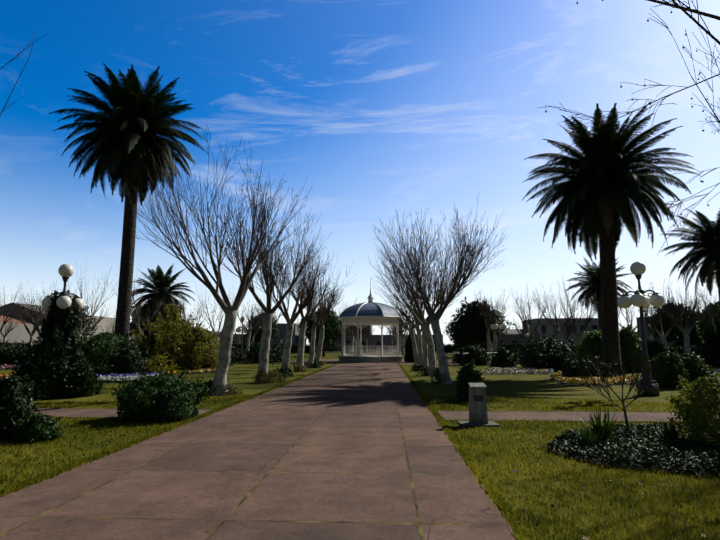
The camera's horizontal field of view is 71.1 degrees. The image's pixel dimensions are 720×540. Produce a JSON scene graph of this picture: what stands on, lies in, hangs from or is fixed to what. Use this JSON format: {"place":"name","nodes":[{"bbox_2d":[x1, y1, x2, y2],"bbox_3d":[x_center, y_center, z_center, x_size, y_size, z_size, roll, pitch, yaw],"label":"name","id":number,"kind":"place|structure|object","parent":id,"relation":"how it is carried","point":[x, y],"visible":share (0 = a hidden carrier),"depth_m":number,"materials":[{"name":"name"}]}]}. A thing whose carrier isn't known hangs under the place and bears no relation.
{"place":"outdoors","nodes":[
{"label":"outdoors","id":0,"kind":"place"},
{"bbox_2d":[0,316,41,344],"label":"building","id":1,"kind":"structure","parent":0,"point":[17,333],"depth_m":90.58,"materials":[{"name":"beige paint"}]},
{"bbox_2d":[0,302,82,337],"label":"roof","id":2,"kind":"structure","parent":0,"point":[6,307],"depth_m":97.92,"materials":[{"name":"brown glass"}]},
{"bbox_2d":[85,315,114,339],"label":"building","id":3,"kind":"structure","parent":0,"point":[104,322],"depth_m":117.27,"materials":[{"name":"beige paint"}]},
{"bbox_2d":[34,408,212,416],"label":"cross path","id":4,"kind":"structure","parent":0,"point":[63,412],"depth_m":12.18,"materials":[{"name":"grey concrete"}]},
{"bbox_2d":[0,364,517,539],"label":"walkway","id":5,"kind":"structure","parent":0,"point":[352,452],"depth_m":6.02,"materials":[{"name":"concrete"}]},
{"bbox_2d":[0,363,539,539],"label":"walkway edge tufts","id":6,"kind":"object","parent":5,"relation":"on","point":[509,513],"visible":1,"depth_m":6.82,"materials":[{"name":"green plant"}]},
{"bbox_2d":[254,323,299,344],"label":"building","id":7,"kind":"structure","parent":0,"point":[295,337],"depth_m":132.26,"materials":[{"name":"grey glass"}]},
{"bbox_2d":[325,325,371,351],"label":"tree","id":8,"kind":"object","parent":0,"point":[348,340],"depth_m":131.03,"materials":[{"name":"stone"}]},
{"bbox_2d":[0,352,719,539],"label":"park lawn","id":9,"kind":"structure","parent":0,"point":[535,386],"depth_m":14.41,"materials":[{"name":"green plant"}]},
{"bbox_2d":[0,363,19,369],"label":"flower bed","id":10,"kind":"object","parent":9,"relation":"on","point":[5,367],"visible":0.33,"depth_m":33.75,"materials":[{"name":"pink plant"}]},
{"bbox_2d":[0,339,40,364],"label":"hedge","id":11,"kind":"object","parent":10,"relation":"on","point":[9,355],"visible":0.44,"depth_m":37.81,"materials":[{"name":"green plant"}]},
{"bbox_2d":[0,279,31,332],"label":"tree","id":12,"kind":"object","parent":9,"relation":"on","point":[8,316],"visible":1,"depth_m":51.43,"materials":[{"name":"brown plant"}]},
{"bbox_2d":[0,373,38,440],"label":"shrub","id":13,"kind":"object","parent":9,"relation":"on","point":[16,399],"visible":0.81,"depth_m":8.73,"materials":[{"name":"green plant"}]},
{"bbox_2d":[11,360,33,377],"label":"shrub","id":14,"kind":"object","parent":9,"relation":"on","point":[17,369],"visible":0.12,"depth_m":16.35,"materials":[{"name":"green plant"}]},
{"bbox_2d":[10,298,48,344],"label":"tree","id":15,"kind":"object","parent":9,"relation":"on","point":[30,333],"visible":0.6,"depth_m":56.38,"materials":[{"name":"brown plant"}]},
{"bbox_2d":[6,407,63,443],"bbox_3d":[-5.504,2.659,8.627,0.804,0.578,0.735,0,-9,3],"label":"shrub","id":16,"kind":"object","parent":9,"relation":"on","point":[39,426],"visible":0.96,"depth_m":8.44,"materials":[{"name":"green plant"}]},
{"bbox_2d":[4,278,71,343],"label":"tree","id":17,"kind":"object","parent":9,"relation":"on","point":[33,320],"visible":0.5,"depth_m":49.52,"materials":[{"name":"brown plant"}]},
{"bbox_2d":[15,290,105,400],"bbox_3d":[-9.613,2.357,16.117,2.651,3.455,2.608,0,-9,3],"label":"ivy on lamp post","id":18,"kind":"object","parent":9,"relation":"on","point":[59,367],"visible":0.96,"depth_m":15.71,"materials":[{"name":"green plant"}]},
{"bbox_2d":[41,264,83,309],"bbox_3d":[-9.732,1.912,16.275,1.148,4.272,1.208,0,-9,3],"label":"lamp post","id":19,"kind":"object","parent":9,"relation":"on","point":[66,272],"visible":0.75,"depth_m":16.32,"materials":[{"name":"glass"}]},
{"bbox_2d":[42,306,98,338],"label":"evergreen","id":20,"kind":"object","parent":9,"relation":"on","point":[85,321],"visible":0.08,"depth_m":91.28,"materials":[{"name":"green plant"}]},
{"bbox_2d":[61,263,114,339],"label":"tree","id":21,"kind":"object","parent":9,"relation":"on","point":[80,326],"visible":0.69,"depth_m":39.58,"materials":[{"name":"brown plant"}]},
{"bbox_2d":[76,289,113,339],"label":"tree","id":22,"kind":"object","parent":9,"relation":"on","point":[101,317],"visible":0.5,"depth_m":49.58,"materials":[{"name":"brown plant"}]},
{"bbox_2d":[78,331,141,374],"bbox_3d":[-13.758,4.539,27.226,3.811,2.446,4.919,0,-9,3],"label":"shrub","id":23,"kind":"object","parent":9,"relation":"on","point":[101,346],"visible":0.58,"depth_m":25.97,"materials":[{"name":"green plant"}]},
{"bbox_2d":[100,336,149,373],"bbox_3d":[-12.784,4.650,27.030,2.603,2.178,2.749,-5,-10,29],"label":"shrub","id":24,"kind":"object","parent":9,"relation":"on","point":[134,362],"visible":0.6,"depth_m":26.55,"materials":[{"name":"green plant"}]},
{"bbox_2d":[97,375,154,382],"bbox_3d":[-10.897,4.946,22.939,4.198,0.293,2.514,2,-9,-15],"label":"flower bed","id":25,"kind":"object","parent":9,"relation":"on","point":[113,379],"visible":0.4,"depth_m":22.18,"materials":[{"name":"white plant"}]},
{"bbox_2d":[48,63,207,337],"bbox_3d":[-14.324,-3.210,30.804,8.816,18.998,9.089,0,-9,3],"label":"tall palm","id":26,"kind":"object","parent":9,"relation":"on","point":[119,140],"visible":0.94,"depth_m":30.34,"materials":[{"name":"green plant"}]},
{"bbox_2d":[96,372,159,376],"bbox_3d":[-12.024,5.297,25.291,4.701,0.293,3.184,2,-9,-13],"label":"flower bed","id":27,"kind":"object","parent":9,"relation":"on","point":[124,374],"visible":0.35,"depth_m":25.13,"materials":[{"name":"plant"}]},
{"bbox_2d":[129,304,153,341],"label":"evergreen","id":28,"kind":"object","parent":9,"relation":"on","point":[145,332],"visible":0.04,"depth_m":73.18,"materials":[{"name":"green plant"}]},
{"bbox_2d":[109,267,178,344],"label":"tree","id":29,"kind":"object","parent":9,"relation":"on","point":[136,314],"visible":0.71,"depth_m":50.35,"materials":[{"name":"brown plant"}]},
{"bbox_2d":[4,345,307,362],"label":"hedge","id":30,"kind":"object","parent":9,"relation":"on","point":[241,357],"visible":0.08,"depth_m":47.28,"materials":[{"name":"green plant"}]},
{"bbox_2d":[111,368,212,422],"bbox_3d":[-4.509,2.780,11.380,2.121,1.162,2.224,0,-9,3],"label":"shrub","id":31,"kind":"object","parent":9,"relation":"on","point":[162,396],"visible":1,"depth_m":10.78,"materials":[{"name":"green plant"}]},
{"bbox_2d":[131,264,194,323],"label":"palm","id":32,"kind":"object","parent":9,"relation":"on","point":[165,279],"visible":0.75,"depth_m":56.27,"materials":[{"name":"green plant"}]},
{"bbox_2d":[165,368,215,374],"bbox_3d":[-10.354,6.090,30.656,3.315,0.342,7.611,3,-9,-17],"label":"flower bed","id":33,"kind":"object","parent":9,"relation":"on","point":[195,371],"visible":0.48,"depth_m":28.96,"materials":[{"name":"yellow plant"}]},
{"bbox_2d":[127,303,218,372],"bbox_3d":[-11.242,4.152,31.047,5.752,4.370,7.438,3,-9,-17],"label":"bush","id":34,"kind":"object","parent":33,"relation":"on","point":[160,355],"visible":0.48,"depth_m":29.79,"materials":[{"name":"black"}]},
{"bbox_2d":[161,322,220,372],"bbox_3d":[-10.257,4.717,30.675,3.877,3.101,3.781,0,-9,3],"label":"bush","id":35,"kind":"object","parent":33,"relation":"on","point":[198,354],"visible":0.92,"depth_m":29.91,"materials":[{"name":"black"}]},
{"bbox_2d":[172,290,213,326],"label":"tree","id":36,"kind":"object","parent":9,"relation":"on","point":[183,312],"visible":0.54,"depth_m":50.11,"materials":[{"name":"grey plant"}]},
{"bbox_2d":[119,124,311,395],"bbox_3d":[-4.773,-0.291,17.672,5.825,9.242,6.187,0,-9,3],"label":"plane tree","id":37,"kind":"object","parent":9,"relation":"on","point":[225,347],"visible":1,"depth_m":16.79,"materials":[{"name":"grey plant"}]},
{"bbox_2d":[194,283,243,346],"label":"tree","id":38,"kind":"object","parent":9,"relation":"on","point":[213,330],"visible":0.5,"depth_m":55.60,"materials":[{"name":"plant"}]},
{"bbox_2d":[211,383,242,395],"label":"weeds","id":39,"kind":"object","parent":9,"relation":"on","point":[231,389],"visible":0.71,"depth_m":16.50,"materials":[{"name":"green plant"}]},
{"bbox_2d":[229,296,263,359],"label":"tree","id":40,"kind":"object","parent":9,"relation":"on","point":[250,321],"visible":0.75,"depth_m":49.36,"materials":[{"name":"grey plant"}]},
{"bbox_2d":[245,341,273,363],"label":"shrub","id":41,"kind":"object","parent":9,"relation":"on","point":[255,348],"visible":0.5,"depth_m":45.12,"materials":[{"name":"green plant"}]},
{"bbox_2d":[137,343,385,352],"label":"hedge","id":42,"kind":"object","parent":9,"relation":"on","point":[294,347],"visible":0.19,"depth_m":109.11,"materials":[{"name":"green plant"}]},
{"bbox_2d":[243,313,281,343],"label":"evergreen","id":43,"kind":"object","parent":9,"relation":"on","point":[258,336],"visible":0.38,"depth_m":103.28,"materials":[{"name":"green"}]},
{"bbox_2d":[252,368,273,383],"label":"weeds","id":44,"kind":"object","parent":9,"relation":"on","point":[262,375],"visible":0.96,"depth_m":21.59,"materials":[{"name":"green plant"}]},
{"bbox_2d":[200,197,330,382],"bbox_3d":[-4.436,0.959,22.846,5.752,8.300,4.356,5,-10,-32],"label":"plane tree","id":45,"kind":"object","parent":9,"relation":"on","point":[266,333],"visible":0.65,"depth_m":22.66,"materials":[{"name":"grey plant"}]},
{"bbox_2d":[264,370,288,382],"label":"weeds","id":46,"kind":"object","parent":9,"relation":"on","point":[275,373],"visible":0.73,"depth_m":22.15,"materials":[{"name":"green plant"}]},
{"bbox_2d":[252,233,329,372],"bbox_3d":[-3.739,1.951,27.280,4.696,7.647,4.366,0,-9,3],"label":"plane tree","id":47,"kind":"object","parent":9,"relation":"on","point":[285,362],"visible":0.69,"depth_m":26.72,"materials":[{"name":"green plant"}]},
{"bbox_2d":[278,252,356,371],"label":"plane tree","id":48,"kind":"object","parent":9,"relation":"on","point":[301,346],"visible":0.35,"depth_m":31.93,"materials":[{"name":"grey plant"}]},
{"bbox_2d":[297,303,348,356],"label":"evergreen","id":49,"kind":"object","parent":9,"relation":"on","point":[332,334],"depth_m":72.26,"materials":[{"name":"green plant"}]},
{"bbox_2d":[304,277,344,367],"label":"plane tree","id":50,"kind":"object","parent":9,"relation":"on","point":[312,340],"visible":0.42,"depth_m":36.44,"materials":[{"name":"grey plant"}]},
{"bbox_2d":[306,283,345,361],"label":"plane tree","id":51,"kind":"object","parent":9,"relation":"on","point":[321,324],"visible":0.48,"depth_m":41.18,"materials":[{"name":"grey plant"}]},
{"bbox_2d":[325,288,357,355],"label":"tree","id":52,"kind":"object","parent":9,"relation":"on","point":[346,329],"visible":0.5,"depth_m":63.14,"materials":[{"name":"grey plant"}]},
{"bbox_2d":[234,350,496,365],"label":"hedge","id":53,"kind":"object","parent":9,"relation":"on","point":[307,353],"visible":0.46,"depth_m":40.16,"materials":[{"name":"green plant"}]},
{"bbox_2d":[388,288,432,364],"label":"plane tree","id":54,"kind":"object","parent":9,"relation":"on","point":[412,333],"visible":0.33,"depth_m":41.99,"materials":[{"name":"grey plant"}]},
{"bbox_2d":[403,325,417,362],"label":"shrub","id":55,"kind":"object","parent":9,"relation":"on","point":[408,355],"visible":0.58,"depth_m":48.04,"materials":[{"name":"green plant"}]},
{"bbox_2d":[379,263,450,364],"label":"plane tree","id":56,"kind":"object","parent":9,"relation":"on","point":[419,339],"visible":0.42,"depth_m":37.40,"materials":[{"name":"grey plant"}]},
{"bbox_2d":[377,243,455,370],"bbox_3d":[3.594,2.350,32.279,5.578,8.337,5.452,7,-11,-40],"label":"plane tree","id":57,"kind":"object","parent":9,"relation":"on","point":[425,353],"visible":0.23,"depth_m":32.46,"materials":[{"name":"grey plant"}]},
{"bbox_2d":[367,211,468,375],"bbox_3d":[3.144,1.429,27.531,5.928,8.754,4.408,-3,-9,17],"label":"plane tree","id":58,"kind":"object","parent":9,"relation":"on","point":[424,325],"visible":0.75,"depth_m":27.12,"materials":[{"name":"grey plant"}]},
{"bbox_2d":[373,194,507,383],"bbox_3d":[3.685,0.622,23.198,6.133,9.070,8.219,0,-9,3],"label":"plane tree","id":59,"kind":"object","parent":9,"relation":"on","point":[436,330],"visible":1,"depth_m":21.86,"materials":[{"name":"grey plant"}]},
{"bbox_2d":[443,320,471,346],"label":"evergreen","id":60,"kind":"object","parent":9,"relation":"on","point":[456,339],"depth_m":105.26,"materials":[{"name":"plant"}]},
{"bbox_2d":[349,342,577,352],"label":"hedge","id":61,"kind":"object","parent":9,"relation":"on","point":[507,346],"visible":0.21,"depth_m":107.25,"materials":[{"name":"green plant"}]},
{"bbox_2d":[454,359,484,400],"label":"shrub","id":62,"kind":"object","parent":9,"relation":"on","point":[468,372],"visible":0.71,"depth_m":14.79,"materials":[{"name":"green plant"}]},
{"bbox_2d":[449,344,491,365],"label":"hedge","id":63,"kind":"object","parent":9,"relation":"on","point":[479,356],"visible":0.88,"depth_m":40.75,"materials":[{"name":"green plant"}]},
{"bbox_2d":[457,383,499,426],"bbox_3d":[2.432,2.772,10.444,0.750,0.846,0.550,0,-9,-1],"label":"stone pedestal","id":64,"kind":"object","parent":9,"relation":"on","point":[478,414],"visible":0.96,"depth_m":10.29,"materials":[{"name":"stone"}]},
{"bbox_2d":[448,296,514,346],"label":"evergreen","id":65,"kind":"object","parent":9,"relation":"on","point":[469,324],"depth_m":67.51,"materials":[{"name":"green plant"}]},
{"bbox_2d":[474,288,511,354],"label":"tree","id":66,"kind":"object","parent":9,"relation":"on","point":[491,315],"visible":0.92,"depth_m":48.04,"materials":[{"name":"grey plant"}]},
{"bbox_2d":[481,292,506,360],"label":"tree","id":67,"kind":"object","parent":9,"relation":"on","point":[488,337],"visible":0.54,"depth_m":54.12,"materials":[{"name":"grey plant"}]},
{"bbox_2d":[490,310,506,349],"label":"lamp post","id":68,"kind":"object","parent":9,"relation":"on","point":[496,325],"visible":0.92,"depth_m":40.62,"materials":[{"name":"metal"}]},
{"bbox_2d":[489,346,518,367],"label":"bush","id":69,"kind":"object","parent":9,"relation":"on","point":[503,357],"visible":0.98,"depth_m":36.48,"materials":[{"name":"green plant"}]},
{"bbox_2d":[483,367,553,374],"bbox_3d":[9.708,6.161,31.075,4.256,0.319,8.125,-3,-9,20],"label":"flower bed","id":70,"kind":"object","parent":9,"relation":"on","point":[501,370],"visible":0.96,"depth_m":28.99,"materials":[{"name":"white plant"}]},
{"bbox_2d":[509,280,555,340],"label":"tree","id":71,"kind":"object","parent":9,"relation":"on","point":[525,320],"visible":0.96,"depth_m":53.62,"materials":[{"name":"plant"}]},
{"bbox_2d":[510,332,578,370],"bbox_3d":[12.243,5.434,33.432,4.456,2.529,4.688,6,-10,-35],"label":"dark shrub","id":72,"kind":"object","parent":9,"relation":"on","point":[544,352],"visible":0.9,"depth_m":32.11,"materials":[{"name":"green plant"}]},
{"bbox_2d":[529,287,586,342],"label":"tree","id":73,"kind":"object","parent":9,"relation":"on","point":[558,329],"visible":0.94,"depth_m":47.76,"materials":[{"name":"grey plant"}]},
{"bbox_2d":[551,276,600,344],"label":"tree","id":74,"kind":"object","parent":9,"relation":"on","point":[574,328],"visible":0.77,"depth_m":53.27,"materials":[{"name":"grey plant"}]},
{"bbox_2d":[450,344,709,363],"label":"hedge","id":75,"kind":"object","parent":9,"relation":"on","point":[680,349],"visible":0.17,"depth_m":45.39,"materials":[{"name":"green plant"}]},
{"bbox_2d":[550,370,617,386],"bbox_3d":[10.677,5.102,24.083,2.912,0.328,9.616,-4,-9,25],"label":"flower bed","id":76,"kind":"object","parent":9,"relation":"on","point":[565,380],"visible":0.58,"depth_m":21.04,"materials":[{"name":"yellow plant"}]},
{"bbox_2d":[559,353,617,378],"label":"shrub","id":77,"kind":"object","parent":9,"relation":"on","point":[570,369],"visible":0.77,"depth_m":23.23,"materials":[{"name":"green plant"}]},
{"bbox_2d":[573,329,623,361],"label":"shrub","id":78,"kind":"object","parent":9,"relation":"on","point":[591,340],"visible":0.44,"depth_m":30.05,"materials":[{"name":"green plant"}]},
{"bbox_2d":[565,258,632,330],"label":"palm","id":79,"kind":"object","parent":9,"relation":"on","point":[594,282],"visible":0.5,"depth_m":60.50,"materials":[{"name":"green plant"}]},
{"bbox_2d":[522,101,699,374],"bbox_3d":[13.972,-1.653,29.041,9.343,15.397,9.110,0,-9,3],"label":"tall palm","id":80,"kind":"object","parent":9,"relation":"on","point":[603,186],"visible":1,"depth_m":28.15,"materials":[{"name":"green plant"}]},
{"bbox_2d":[578,288,653,330],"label":"tree","id":81,"kind":"object","parent":9,"relation":"on","point":[627,316],"visible":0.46,"depth_m":53.66,"materials":[{"name":"grey plant"}]},
{"bbox_2d":[610,376,641,384],"bbox_3d":[12.137,4.850,22.282,1.840,0.312,4.418,-5,-10,31],"label":"flower bed","id":82,"kind":"object","parent":9,"relation":"on","point":[617,381],"visible":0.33,"depth_m":21.05,"materials":[{"name":"yellow plant"}]},
{"bbox_2d":[546,423,719,476],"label":"ground cover","id":83,"kind":"object","parent":9,"relation":"on","point":[642,444],"visible":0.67,"depth_m":7.26,"materials":[{"name":"green plant"}]},
{"bbox_2d":[574,421,600,446],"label":"spiky plant","id":84,"kind":"object","parent":83,"relation":"on","point":[587,439],"visible":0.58,"depth_m":7.70,"materials":[{"name":"green plant"}]},
{"bbox_2d":[577,405,626,440],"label":"spiky plant","id":85,"kind":"object","parent":83,"relation":"on","point":[606,431],"visible":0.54,"depth_m":8.03,"materials":[{"name":"green plant"}]},
{"bbox_2d":[573,342,660,430],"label":"sapling","id":86,"kind":"object","parent":83,"relation":"on","point":[623,370],"depth_m":9.18,"materials":[{"name":"brown plant"}]},
{"bbox_2d":[659,420,684,439],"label":"spiky plant","id":87,"kind":"object","parent":83,"relation":"on","point":[672,430],"visible":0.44,"depth_m":8.36,"materials":[{"name":"green plant"}]},
{"bbox_2d":[665,372,719,445],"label":"yellow shrub","id":88,"kind":"object","parent":83,"relation":"on","point":[699,409],"visible":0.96,"depth_m":7.99,"materials":[{"name":"plant"}]},
{"bbox_2d":[619,324,647,371],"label":"shrub","id":89,"kind":"object","parent":9,"relation":"on","point":[628,338],"visible":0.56,"depth_m":30.41,"materials":[{"name":"green plant"}]},
{"bbox_2d":[618,262,664,395],"bbox_3d":[9.401,1.905,16.754,1.109,4.428,1.115,1,-9,-7],"label":"lamp post","id":90,"kind":"object","parent":9,"relation":"on","point":[640,299],"visible":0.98,"depth_m":16.58,"materials":[{"name":"metal"}]},
{"bbox_2d":[632,287,666,340],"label":"tree","id":91,"kind":"object","parent":9,"relation":"on","point":[648,327],"visible":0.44,"depth_m":59.69,"materials":[{"name":"grey plant"}]},
{"bbox_2d":[640,339,666,364],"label":"shrub","id":92,"kind":"object","parent":9,"relation":"on","point":[654,348],"visible":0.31,"depth_m":37.07,"materials":[{"name":"green plant"}]},
{"bbox_2d":[637,287,691,345],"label":"tree","id":93,"kind":"object","parent":9,"relation":"on","point":[661,335],"visible":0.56,"depth_m":46.86,"materials":[{"name":"grey plant"}]},
{"bbox_2d":[650,348,689,388],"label":"shrub","id":94,"kind":"object","parent":9,"relation":"on","point":[671,366],"visible":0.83,"depth_m":19.15,"materials":[{"name":"green plant"}]},
{"bbox_2d":[645,297,700,342],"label":"evergreen","id":95,"kind":"object","parent":9,"relation":"on","point":[667,323],"visible":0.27,"depth_m":87.38,"materials":[{"name":"green plant"}]},
{"bbox_2d":[646,282,705,320],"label":"tree","id":96,"kind":"object","parent":9,"relation":"on","point":[685,305],"visible":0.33,"depth_m":53.95,"materials":[{"name":"grey plant"}]},
{"bbox_2d":[646,276,710,352],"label":"tree","id":97,"kind":"object","parent":9,"relation":"on","point":[686,330],"visible":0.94,"depth_m":38.42,"materials":[{"name":"grey plant"}]},
{"bbox_2d":[670,317,704,347],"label":"bush","id":98,"kind":"object","parent":9,"relation":"on","point":[694,337],"visible":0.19,"depth_m":51.40,"materials":[{"name":"green plant"}]},
{"bbox_2d":[661,208,719,305],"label":"palm","id":99,"kind":"object","parent":9,"relation":"on","point":[707,244],"visible":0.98,"depth_m":42.22,"materials":[{"name":"green plant"}]},
{"bbox_2d":[679,351,714,384],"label":"shrub","id":100,"kind":"object","parent":9,"relation":"on","point":[695,366],"visible":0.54,"depth_m":19.61,"materials":[{"name":"green plant"}]},
{"bbox_2d":[686,277,718,332],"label":"tree","id":101,"kind":"object","parent":9,"relation":"on","point":[711,319],"visible":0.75,"depth_m":47.17,"materials":[{"name":"grey plant"}]},
{"bbox_2d":[696,301,719,340],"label":"evergreen","id":102,"kind":"object","parent":9,"relation":"on","point":[707,325],"visible":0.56,"depth_m":62.79,"materials":[{"name":"green plant"}]},
{"bbox_2d":[0,0,719,345],"label":"sky","id":103,"kind":"structure","parent":0,"point":[380,108],"materials":[{"name":"blue"}]},
{"bbox_2d":[291,359,452,364],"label":"bandstand plaza","id":104,"kind":"structure","parent":0,"point":[331,361],"depth_m":47.86,"materials":[{"name":"concrete"}]},
{"bbox_2d":[338,277,402,362],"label":"bandstand","id":105,"kind":"structure","parent":104,"relation":"on","point":[369,312],"depth_m":49.53,"materials":[{"name":"beige paint"}]},
{"bbox_2d":[370,335,442,351],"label":"building","id":106,"kind":"structure","parent":0,"point":[375,340],"depth_m":130.53,"materials":[{"name":"grey glass"}]},
{"bbox_2d":[457,329,537,344],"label":"building","id":107,"kind":"structure","parent":0,"point":[511,336],"depth_m":129.04,"materials":[{"name":"stone"}]},
{"bbox_2d":[522,318,598,343],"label":"building","id":108,"kind":"structure","parent":0,"point":[549,331],"depth_m":128.79,"materials":[{"name":"grey"}]},
{"bbox_2d":[438,411,718,420],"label":"cross path","id":109,"kind":"structure","parent":0,"point":[566,416],"depth_m":11.66,"materials":[{"name":"grey concrete"}]},
{"bbox_2d":[539,0,719,255],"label":"bare tree","id":110,"kind":"object","parent":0,"point":[675,4],"depth_m":8.76,"materials":[{"name":"brown plant"}]},
{"bbox_2d":[636,313,700,345],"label":"building","id":111,"kind":"structure","parent":0,"point":[646,332],"depth_m":120.80,"materials":[{"name":"grey glass"}]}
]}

